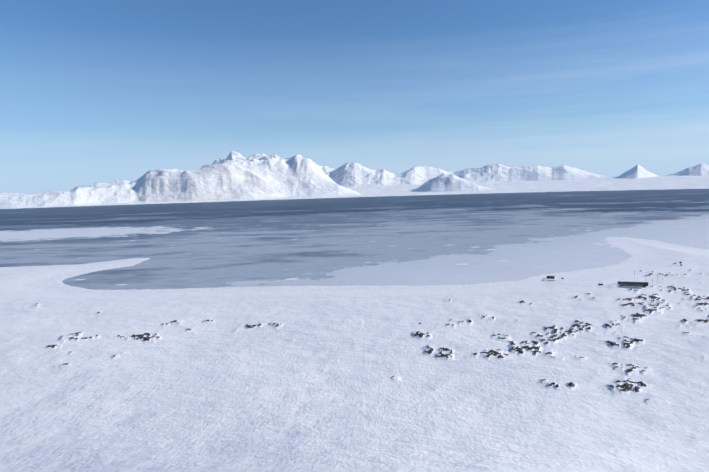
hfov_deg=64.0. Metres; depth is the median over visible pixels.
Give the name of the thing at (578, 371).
snowy ground
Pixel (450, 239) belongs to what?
sea ice water
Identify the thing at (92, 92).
sky
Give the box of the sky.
[0,0,708,193]
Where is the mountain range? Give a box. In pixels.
[0,150,708,208]
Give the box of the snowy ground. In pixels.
[0,237,708,471]
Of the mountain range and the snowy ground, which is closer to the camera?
the snowy ground
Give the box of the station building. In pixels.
[618,279,647,288]
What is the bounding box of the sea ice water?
[0,189,708,289]
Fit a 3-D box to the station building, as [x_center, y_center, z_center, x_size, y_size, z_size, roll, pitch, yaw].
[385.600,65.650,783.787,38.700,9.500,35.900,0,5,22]

